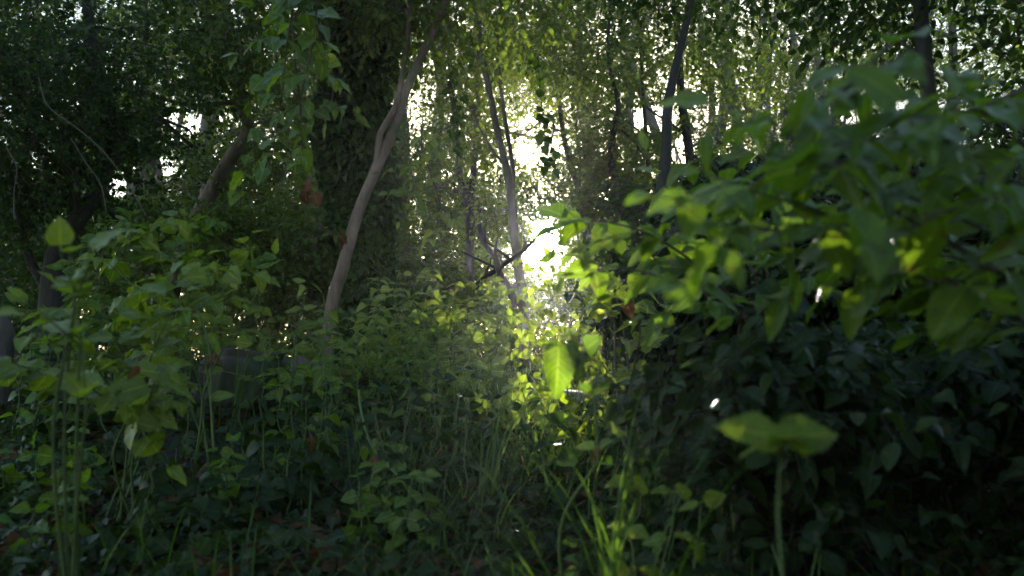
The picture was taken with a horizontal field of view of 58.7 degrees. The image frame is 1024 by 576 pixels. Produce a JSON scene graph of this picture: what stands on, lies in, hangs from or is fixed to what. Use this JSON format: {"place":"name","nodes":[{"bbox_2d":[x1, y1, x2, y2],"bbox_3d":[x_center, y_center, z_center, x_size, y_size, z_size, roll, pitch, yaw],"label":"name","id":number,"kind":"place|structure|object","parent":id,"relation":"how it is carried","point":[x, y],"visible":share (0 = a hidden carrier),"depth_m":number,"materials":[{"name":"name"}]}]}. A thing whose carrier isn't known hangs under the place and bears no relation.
{"place":"outdoors","nodes":[
{"label":"outdoors","id":0,"kind":"place"},
{"bbox_2d":[0,363,1013,575],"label":"ground","id":1,"kind":"structure","parent":0,"point":[859,561],"depth_m":3.09,"materials":[{"name":"soil"}]},
{"bbox_2d":[0,315,15,422],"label":"tree stump","id":2,"kind":"object","parent":1,"relation":"on","point":[7,336],"visible":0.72,"depth_m":4.18,"materials":[{"name":"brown wood"}]},
{"bbox_2d":[0,335,88,455],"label":"plant","id":3,"kind":"object","parent":1,"relation":"on","point":[29,416],"visible":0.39,"depth_m":3.58,"materials":[{"name":"green plant"}]},
{"bbox_2d":[0,468,93,575],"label":"plant","id":4,"kind":"object","parent":1,"relation":"on","point":[41,525],"visible":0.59,"depth_m":2.29,"materials":[{"name":"green plant"}]},
{"bbox_2d":[0,426,105,518],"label":"plant","id":5,"kind":"object","parent":1,"relation":"on","point":[12,475],"visible":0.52,"depth_m":2.81,"materials":[{"name":"green plant"}]},
{"bbox_2d":[6,314,112,440],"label":"leafy weed","id":6,"kind":"object","parent":1,"relation":"on","point":[42,428],"visible":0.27,"depth_m":3.73,"materials":[{"name":"green plant"}]},
{"bbox_2d":[0,216,125,575],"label":"leafy sapling","id":7,"kind":"object","parent":1,"relation":"on","point":[59,232],"visible":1,"depth_m":1.53,"materials":[{"name":"green plant"}]},
{"bbox_2d":[0,171,126,363],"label":"woodland bush","id":8,"kind":"object","parent":1,"relation":"on","point":[16,320],"visible":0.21,"depth_m":7.46,"materials":[{"name":"green plant"}]},
{"bbox_2d":[3,177,239,379],"bbox_3d":[-2.920,-0.011,7.200,1.454,1.745,1.767,-5,-8,41],"label":"woodland bush","id":9,"kind":"object","parent":1,"relation":"on","point":[138,276],"visible":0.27,"depth_m":7.08,"materials":[{"name":"green plant"}]},
{"bbox_2d":[4,193,277,381],"bbox_3d":[-1.716,0.101,4.279,1.183,1.077,0.675,4,-7,-33],"label":"leafy sapling","id":10,"kind":"object","parent":1,"relation":"on","point":[206,223],"visible":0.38,"depth_m":4.22,"materials":[{"name":"green plant"}]},
{"bbox_2d":[91,431,194,486],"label":"plant","id":11,"kind":"object","parent":1,"relation":"on","point":[120,453],"visible":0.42,"depth_m":3.12,"materials":[{"name":"green plant"}]},
{"bbox_2d":[0,249,304,523],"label":"leafy sapling","id":12,"kind":"object","parent":1,"relation":"on","point":[123,397],"visible":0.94,"depth_m":2.30,"materials":[{"name":"green plant"}]},
{"bbox_2d":[0,0,308,403],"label":"dark crooked tree","id":13,"kind":"object","parent":1,"relation":"on","point":[107,120],"visible":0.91,"depth_m":4.97,"materials":[{"name":"green plant"}]},
{"bbox_2d":[83,336,225,453],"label":"leafy weed","id":14,"kind":"object","parent":1,"relation":"on","point":[190,436],"visible":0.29,"depth_m":3.65,"materials":[{"name":"green plant"}]},
{"bbox_2d":[52,208,283,463],"bbox_3d":[-1.239,0.175,3.300,0.502,1.019,0.946,-3,-7,24],"label":"leafy sapling","id":15,"kind":"object","parent":1,"relation":"on","point":[148,241],"visible":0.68,"depth_m":3.35,"materials":[{"name":"green plant"}]},
{"bbox_2d":[130,452,278,557],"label":"leafy weed","id":16,"kind":"object","parent":1,"relation":"on","point":[211,507],"visible":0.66,"depth_m":2.42,"materials":[{"name":"green plant"}]},
{"bbox_2d":[0,0,425,361],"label":"background oak","id":17,"kind":"object","parent":1,"relation":"on","point":[45,5],"visible":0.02,"depth_m":10.22,"materials":[{"name":"green plant"}]},
{"bbox_2d":[55,0,422,392],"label":"bent tree","id":18,"kind":"object","parent":1,"relation":"on","point":[214,186],"visible":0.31,"depth_m":6.71,"materials":[{"name":"green plant"}]},
{"bbox_2d":[188,347,289,417],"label":"stone block","id":19,"kind":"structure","parent":1,"relation":"on","point":[226,380],"depth_m":4.08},
{"bbox_2d":[146,180,332,368],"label":"woodland bush","id":20,"kind":"object","parent":1,"relation":"on","point":[217,242],"visible":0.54,"depth_m":5.91,"materials":[{"name":"green plant"}]},
{"bbox_2d":[213,326,271,443],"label":"grass clump","id":21,"kind":"object","parent":1,"relation":"on","point":[236,391],"visible":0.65,"depth_m":3.85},
{"bbox_2d":[0,380,495,575],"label":"ground ivy","id":22,"kind":"object","parent":1,"relation":"on","point":[124,555],"visible":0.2,"depth_m":2.37,"materials":[{"name":"green plant"}]},
{"bbox_2d":[214,424,313,491],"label":"plant","id":23,"kind":"object","parent":1,"relation":"on","point":[235,430],"visible":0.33,"depth_m":3.02,"materials":[{"name":"green plant"}]},
{"bbox_2d":[159,192,390,356],"bbox_3d":[-1.521,0.094,6.476,1.526,1.474,1.414,-2,-6,17],"label":"woodland bush","id":24,"kind":"object","parent":1,"relation":"on","point":[285,303],"visible":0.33,"depth_m":6.27,"materials":[{"name":"green plant"}]},
{"bbox_2d":[225,399,338,469],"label":"plant","id":25,"kind":"object","parent":1,"relation":"on","point":[244,403],"visible":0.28,"depth_m":3.43,"materials":[{"name":"green plant"}]},
{"bbox_2d":[202,283,363,436],"bbox_3d":[-0.931,0.317,3.838,0.592,0.715,0.554,0,-6,0],"label":"leafy sapling","id":26,"kind":"object","parent":1,"relation":"on","point":[308,352],"visible":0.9,"depth_m":3.81,"materials":[{"name":"green plant"}]},
{"bbox_2d":[257,291,332,357],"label":"leafy weed","id":27,"kind":"object","parent":1,"relation":"on","point":[275,347],"visible":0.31,"depth_m":5.33,"materials":[{"name":"green plant"}]},
{"bbox_2d":[251,309,344,427],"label":"plant","id":28,"kind":"object","parent":1,"relation":"on","point":[321,320],"visible":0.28,"depth_m":4.23,"materials":[{"name":"green plant"}]},
{"bbox_2d":[203,432,402,513],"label":"plant","id":29,"kind":"object","parent":1,"relation":"on","point":[226,452],"visible":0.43,"depth_m":2.80,"materials":[{"name":"green plant"}]},
{"bbox_2d":[263,354,354,482],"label":"plant","id":30,"kind":"object","parent":1,"relation":"on","point":[333,417],"visible":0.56,"depth_m":3.33,"materials":[{"name":"green plant"}]},
{"bbox_2d":[251,307,370,423],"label":"leafy weed","id":31,"kind":"object","parent":1,"relation":"on","point":[359,363],"visible":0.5,"depth_m":4.39,"materials":[{"name":"green plant"}]},
{"bbox_2d":[237,393,456,530],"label":"leafy weed","id":32,"kind":"object","parent":1,"relation":"on","point":[279,484],"visible":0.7,"depth_m":2.73,"materials":[{"name":"green plant"}]},
{"bbox_2d":[297,0,411,370],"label":"ivy clad tree","id":33,"kind":"object","parent":1,"relation":"on","point":[343,153],"visible":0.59,"depth_m":6.21,"materials":[{"name":"green plant"}]},
{"bbox_2d":[95,0,644,362],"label":"leaning tree","id":34,"kind":"object","parent":1,"relation":"on","point":[380,13],"visible":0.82,"depth_m":5.54,"materials":[{"name":"beige plant"}]},
{"bbox_2d":[221,0,426,219],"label":"overhanging branch","id":35,"kind":"object","parent":34,"relation":"attached to","point":[322,64],"visible":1,"depth_m":3.25,"materials":[{"name":"green plant"}]},
{"bbox_2d":[396,128,465,255],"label":"overhanging branch","id":36,"kind":"object","parent":34,"relation":"attached to","point":[430,145],"visible":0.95,"depth_m":4.98,"materials":[{"name":"green plant"}]},
{"bbox_2d":[439,58,469,158],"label":"hanging vine","id":37,"kind":"object","parent":34,"relation":"hanging from","point":[456,118],"visible":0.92,"depth_m":5.98,"materials":[{"name":"green plant"}]},
{"bbox_2d":[527,55,560,179],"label":"hanging vine","id":38,"kind":"object","parent":34,"relation":"hanging from","point":[539,138],"visible":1,"depth_m":6.00,"materials":[{"name":"green plant"}]},
{"bbox_2d":[315,368,427,499],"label":"leafy weed","id":39,"kind":"object","parent":1,"relation":"on","point":[342,464],"visible":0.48,"depth_m":3.28,"materials":[{"name":"green plant"}]},
{"bbox_2d":[274,396,476,503],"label":"grass clump","id":40,"kind":"object","parent":1,"relation":"on","point":[410,458],"visible":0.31,"depth_m":3.13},
{"bbox_2d":[305,325,448,449],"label":"plant","id":41,"kind":"object","parent":1,"relation":"on","point":[397,413],"visible":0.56,"depth_m":3.90,"materials":[{"name":"green plant"}]},
{"bbox_2d":[338,285,422,401],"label":"nettle plant","id":42,"kind":"object","parent":1,"relation":"on","point":[361,318],"visible":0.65,"depth_m":4.91,"materials":[{"name":"green plant"}]},
{"bbox_2d":[354,390,406,489],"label":"trailing stem","id":43,"kind":"object","parent":1,"relation":"on","point":[365,451],"visible":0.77,"depth_m":2.77,"materials":[{"name":"green plant"}]},
{"bbox_2d":[326,309,446,425],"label":"plant","id":44,"kind":"object","parent":1,"relation":"on","point":[413,314],"visible":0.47,"depth_m":4.33,"materials":[{"name":"green plant"}]},
{"bbox_2d":[355,294,423,395],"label":"nettle plant","id":45,"kind":"object","parent":1,"relation":"on","point":[391,339],"visible":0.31,"depth_m":5.19,"materials":[{"name":"green plant"}]},
{"bbox_2d":[340,461,453,565],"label":"plant","id":46,"kind":"object","parent":1,"relation":"on","point":[400,539],"visible":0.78,"depth_m":2.40,"materials":[{"name":"green plant"}]},
{"bbox_2d":[386,271,443,382],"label":"nettle plant","id":47,"kind":"object","parent":1,"relation":"on","point":[409,273],"visible":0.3,"depth_m":5.74,"materials":[{"name":"green plant"}]},
{"bbox_2d":[366,278,469,399],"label":"nettle plant","id":48,"kind":"object","parent":1,"relation":"on","point":[440,316],"visible":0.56,"depth_m":5.00,"materials":[{"name":"green plant"}]},
{"bbox_2d":[355,361,486,461],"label":"leafy weed","id":49,"kind":"object","parent":1,"relation":"on","point":[468,392],"visible":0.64,"depth_m":3.72,"materials":[{"name":"green plant"}]},
{"bbox_2d":[304,412,572,543],"bbox_3d":[-0.236,0.585,2.796,0.720,0.403,0.529,4,-7,-31],"label":"leafy weed","id":50,"kind":"object","parent":1,"relation":"on","point":[416,436],"visible":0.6,"depth_m":2.78,"materials":[{"name":"green plant"}]},
{"bbox_2d":[391,227,486,367],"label":"woodland bush","id":51,"kind":"object","parent":1,"relation":"on","point":[453,264],"visible":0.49,"depth_m":8.09,"materials":[{"name":"green plant"}]},
{"bbox_2d":[451,230,536,289],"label":"dead branch","id":52,"kind":"object","parent":51,"relation":"attached to","point":[525,247],"visible":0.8,"depth_m":8.47,"materials":[{"name":"wood"}]},
{"bbox_2d":[385,306,518,421],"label":"leafy weed","id":53,"kind":"object","parent":1,"relation":"on","point":[434,329],"visible":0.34,"depth_m":4.41,"materials":[{"name":"green plant"}]},
{"bbox_2d":[419,279,492,394],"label":"nettle plant","id":54,"kind":"object","parent":1,"relation":"on","point":[485,316],"visible":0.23,"depth_m":5.31,"materials":[{"name":"green plant"}]},
{"bbox_2d":[354,357,559,444],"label":"grass clump","id":55,"kind":"object","parent":1,"relation":"on","point":[482,416],"visible":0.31,"depth_m":4.10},
{"bbox_2d":[344,445,576,565],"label":"grass clump","id":56,"kind":"object","parent":1,"relation":"on","point":[444,535],"visible":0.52,"depth_m":2.47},
{"bbox_2d":[433,309,491,412],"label":"nettle plant","id":57,"kind":"object","parent":1,"relation":"on","point":[469,353],"visible":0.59,"depth_m":4.89,"materials":[{"name":"green plant"}]},
{"bbox_2d":[405,369,542,491],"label":"leafy weed","id":58,"kind":"object","parent":1,"relation":"on","point":[516,406],"visible":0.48,"depth_m":3.39,"materials":[{"name":"green plant"}]},
{"bbox_2d":[432,281,521,404],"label":"nettle plant","id":59,"kind":"object","parent":1,"relation":"on","point":[451,299],"visible":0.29,"depth_m":5.09,"materials":[{"name":"green plant"}]},
{"bbox_2d":[390,1,566,338],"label":"slender tree","id":60,"kind":"object","parent":1,"relation":"on","point":[469,261],"visible":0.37,"depth_m":10.42,"materials":[{"name":"green plant"}]},
{"bbox_2d":[430,384,545,507],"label":"grass clump","id":61,"kind":"object","parent":1,"relation":"on","point":[490,486],"visible":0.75,"depth_m":2.96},
{"bbox_2d":[443,281,541,363],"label":"woodland bush","id":62,"kind":"object","parent":1,"relation":"on","point":[484,308],"visible":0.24,"depth_m":9.23,"materials":[{"name":"green plant"}]},
{"bbox_2d":[477,224,518,308],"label":"dead branch","id":63,"kind":"object","parent":1,"relation":"on","point":[512,297],"visible":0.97,"depth_m":8.28,"materials":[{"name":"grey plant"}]},
{"bbox_2d":[463,356,537,444],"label":"plant","id":64,"kind":"object","parent":1,"relation":"on","point":[502,360],"visible":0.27,"depth_m":3.87,"materials":[{"name":"green plant"}]},
{"bbox_2d":[1,352,1005,575],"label":"grass","id":65,"kind":"structure","parent":1,"relation":"on","point":[616,468],"depth_m":2.48,"materials":[{"name":"plant"}]},
{"bbox_2d":[464,300,553,437],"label":"plant","id":66,"kind":"object","parent":1,"relation":"on","point":[505,333],"visible":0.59,"depth_m":4.12,"materials":[{"name":"green plant"}]},
{"bbox_2d":[474,260,546,401],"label":"plant","id":67,"kind":"object","parent":1,"relation":"on","point":[496,294],"visible":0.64,"depth_m":4.46,"materials":[{"name":"green plant"}]},
{"bbox_2d":[0,349,1023,575],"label":"undergrowth","id":68,"kind":"object","parent":1,"relation":"on","point":[607,507],"visible":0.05,"depth_m":2.33,"materials":[{"name":"green plant"}]},
{"bbox_2d":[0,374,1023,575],"bbox_3d":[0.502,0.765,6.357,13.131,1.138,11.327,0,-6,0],"label":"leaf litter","id":69,"kind":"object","parent":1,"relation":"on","point":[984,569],"visible":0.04,"depth_m":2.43,"materials":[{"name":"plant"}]},
{"bbox_2d":[0,0,1023,360],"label":"trees","id":70,"kind":"object","parent":1,"relation":"on","point":[652,120],"visible":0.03,"depth_m":15.19,"materials":[{"name":"plant"}]},
{"bbox_2d":[0,0,1023,359],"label":"wood","id":71,"kind":"object","parent":1,"relation":"on","point":[534,276],"visible":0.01,"depth_m":23.22,"materials":[{"name":"green plant"}]},
{"bbox_2d":[0,0,1023,352],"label":"farther wood","id":72,"kind":"object","parent":1,"relation":"on","point":[944,50],"visible":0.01,"depth_m":36.85,"materials":[{"name":"green plant"}]},
{"bbox_2d":[392,1,649,336],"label":"backlit tree","id":73,"kind":"object","parent":1,"relation":"on","point":[521,211],"visible":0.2,"depth_m":13.67,"materials":[{"name":"green plant"}]},
{"bbox_2d":[470,342,580,438],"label":"plant","id":74,"kind":"object","parent":1,"relation":"on","point":[504,349],"visible":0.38,"depth_m":3.97,"materials":[{"name":"green plant"}]},
{"bbox_2d":[402,0,664,374],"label":"slender tree","id":75,"kind":"object","parent":1,"relation":"on","point":[509,180],"visible":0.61,"depth_m":8.89,"materials":[{"name":"green plant"}]},
{"bbox_2d":[491,344,586,456],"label":"plant","id":76,"kind":"object","parent":1,"relation":"on","point":[498,371],"visible":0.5,"depth_m":3.64,"materials":[{"name":"green plant"}]},
{"bbox_2d":[517,289,599,436],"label":"plant","id":77,"kind":"object","parent":1,"relation":"on","point":[575,304],"visible":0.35,"depth_m":4.20,"materials":[{"name":"green plant"}]},
{"bbox_2d":[527,368,615,477],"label":"plant","id":78,"kind":"object","parent":1,"relation":"on","point":[570,418],"visible":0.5,"depth_m":3.40,"materials":[{"name":"green plant"}]},
{"bbox_2d":[463,0,682,358],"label":"slender tree","id":79,"kind":"object","parent":1,"relation":"on","point":[577,184],"visible":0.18,"depth_m":11.37,"materials":[{"name":"green plant"}]},
{"bbox_2d":[543,328,613,575],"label":"bindweed shoot","id":80,"kind":"object","parent":1,"relation":"on","point":[563,363],"visible":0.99,"depth_m":1.71,"materials":[{"name":"green plant"}]},
{"bbox_2d":[423,349,759,575],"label":"grass clump","id":81,"kind":"object","parent":1,"relation":"on","point":[614,562],"visible":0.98,"depth_m":1.56,"materials":[{"name":"plant"}]},
{"bbox_2d":[465,0,755,370],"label":"slender tree","id":82,"kind":"object","parent":1,"relation":"on","point":[610,164],"visible":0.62,"depth_m":7.98,"materials":[{"name":"green plant"}]},
{"bbox_2d":[553,232,685,470],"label":"climbing vine","id":83,"kind":"object","parent":1,"relation":"on","point":[595,311],"visible":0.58,"depth_m":3.33,"materials":[{"name":"green plant"}]},
{"bbox_2d":[575,348,672,456],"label":"leafy weed","id":84,"kind":"object","parent":1,"relation":"on","point":[612,396],"visible":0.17,"depth_m":3.83,"materials":[{"name":"green plant"}]},
{"bbox_2d":[553,218,706,408],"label":"bramble bush","id":85,"kind":"object","parent":1,"relation":"on","point":[606,333],"visible":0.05,"depth_m":4.78,"materials":[{"name":"green plant"}]},
{"bbox_2d":[603,421,726,575],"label":"young plant","id":86,"kind":"object","parent":1,"relation":"on","point":[639,531],"visible":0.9,"depth_m":1.68,"materials":[{"name":"green plant"}]},
{"bbox_2d":[563,218,786,429],"bbox_3d":[0.816,0.202,4.361,1.125,1.209,1.326,5,-8,-40],"label":"bramble bush","id":87,"kind":"object","parent":1,"relation":"on","point":[698,320],"visible":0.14,"depth_m":4.21,"materials":[{"name":"green plant"}]},
{"bbox_2d":[531,0,832,240],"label":"slender tree","id":88,"kind":"object","parent":1,"relation":"on","point":[690,144],"visible":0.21,"depth_m":8.97,"materials":[{"name":"green plant"}]},
{"bbox_2d":[553,142,811,256],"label":"bramble bush","id":89,"kind":"object","parent":1,"relation":"on","point":[702,178],"visible":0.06,"depth_m":5.47,"materials":[{"name":"green plant"}]},
{"bbox_2d":[532,113,842,536],"bbox_3d":[0.436,0.142,2.102,0.787,1.128,0.532,3,-7,-30],"label":"broad leaved shrub","id":90,"kind":"object","parent":1,"relation":"on","point":[677,262],"visible":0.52,"depth_m":2.10,"materials":[{"name":"green plant"}]},
{"bbox_2d":[620,379,773,526],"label":"leafy weed","id":91,"kind":"object","parent":1,"relation":"on","point":[639,447],"visible":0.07,"depth_m":2.70,"materials":[{"name":"green plant"}]},
{"bbox_2d":[611,448,815,575],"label":"leafy weed","id":92,"kind":"object","parent":1,"relation":"on","point":[748,526],"visible":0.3,"depth_m":1.92,"materials":[{"name":"green plant"}]},
{"bbox_2d":[599,177,836,415],"bbox_3d":[1.117,0.151,4.293,1.542,1.359,1.192,3,-7,-26],"label":"bramble bush","id":93,"kind":"object","parent":1,"relation":"on","point":[675,227],"visible":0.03,"depth_m":4.08,"materials":[{"name":"green plant"}]},
{"bbox_2d":[540,0,912,406],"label":"shaded tree","id":94,"kind":"object","parent":1,"relation":"on","point":[666,148],"visible":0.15,"depth_m":5.45,"materials":[{"name":"green plant"}]},
{"bbox_2d":[680,538,842,575],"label":"young plant","id":95,"kind":"object","parent":1,"relation":"on","point":[767,562],"visible":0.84,"depth_m":1.56,"materials":[{"name":"green plant"}]},
{"bbox_2d":[713,412,838,575],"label":"seedling","id":96,"kind":"object","parent":1,"relation":"on","point":[803,435],"visible":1,"depth_m":1.00,"materials":[{"name":"green plant"}]},
{"bbox_2d":[543,252,1023,575],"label":"bramble bush","id":97,"kind":"object","parent":1,"relation":"on","point":[807,372],"visible":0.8,"depth_m":1.89,"materials":[{"name":"green plant"}]},
{"bbox_2d":[690,109,953,241],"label":"bramble bush","id":98,"kind":"object","parent":1,"relation":"on","point":[716,160],"visible":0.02,"depth_m":5.15,"materials":[{"name":"green plant"}]},
{"bbox_2d":[624,25,1023,357],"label":"broad leaved shrub","id":99,"kind":"object","parent":1,"relation":"on","point":[865,241],"visible":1,"depth_m":1.18,"materials":[{"name":"green plant"}]},
{"bbox_2d":[642,0,1023,195],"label":"edge tree","id":100,"kind":"object","parent":1,"relation":"on","point":[920,17],"visible":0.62,"depth_m":3.60,"materials":[{"name":"green plant"}]},
{"bbox_2d":[652,0,1023,199],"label":"pale leaved tree","id":101,"kind":"object","parent":1,"relation":"on","point":[954,49],"visible":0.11,"depth_m":11.98,"materials":[{"name":"green plant"}]},
{"bbox_2d":[652,298,1023,556],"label":"bramble bush","id":102,"kind":"object","parent":1,"relation":"on","point":[896,474],"visible":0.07,"depth_m":2.34,"materials":[{"name":"green plant"}]},
{"bbox_2d":[699,206,980,341],"bbox_3d":[1.459,0.202,3.844,1.364,1.240,1.359,-2,-6,18],"label":"bramble bush","id":103,"kind":"object","parent":1,"relation":"on","point":[823,310],"visible":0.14,"depth_m":3.71,"materials":[{"name":"green plant"}]},
{"bbox_2d":[765,182,1017,350],"bbox_3d":[1.685,0.112,3.598,1.341,1.320,1.483,0,-6,0],"label":"bramble bush","id":104,"kind":"object","parent":1,"relation":"on","point":[987,239],"visible":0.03,"depth_m":3.57,"materials":[{"name":"green plant"}]},
{"bbox_2d":[812,94,1023,203],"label":"bramble bush","id":105,"kind":"object","parent":1,"relation":"on","point":[963,128],"visible":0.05,"depth_m":4.93,"materials":[{"name":"green plant"}]},
{"bbox_2d":[831,279,1023,575],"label":"bramble bush","id":106,"kind":"object","parent":1,"relation":"on","point":[1009,355],"visible":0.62,"depth_m":2.15,"materials":[{"name":"green plant"}]},
{"bbox_2d":[0,0,1023,355],"label":"sky","id":107,"kind":"structure","parent":0,"point":[547,244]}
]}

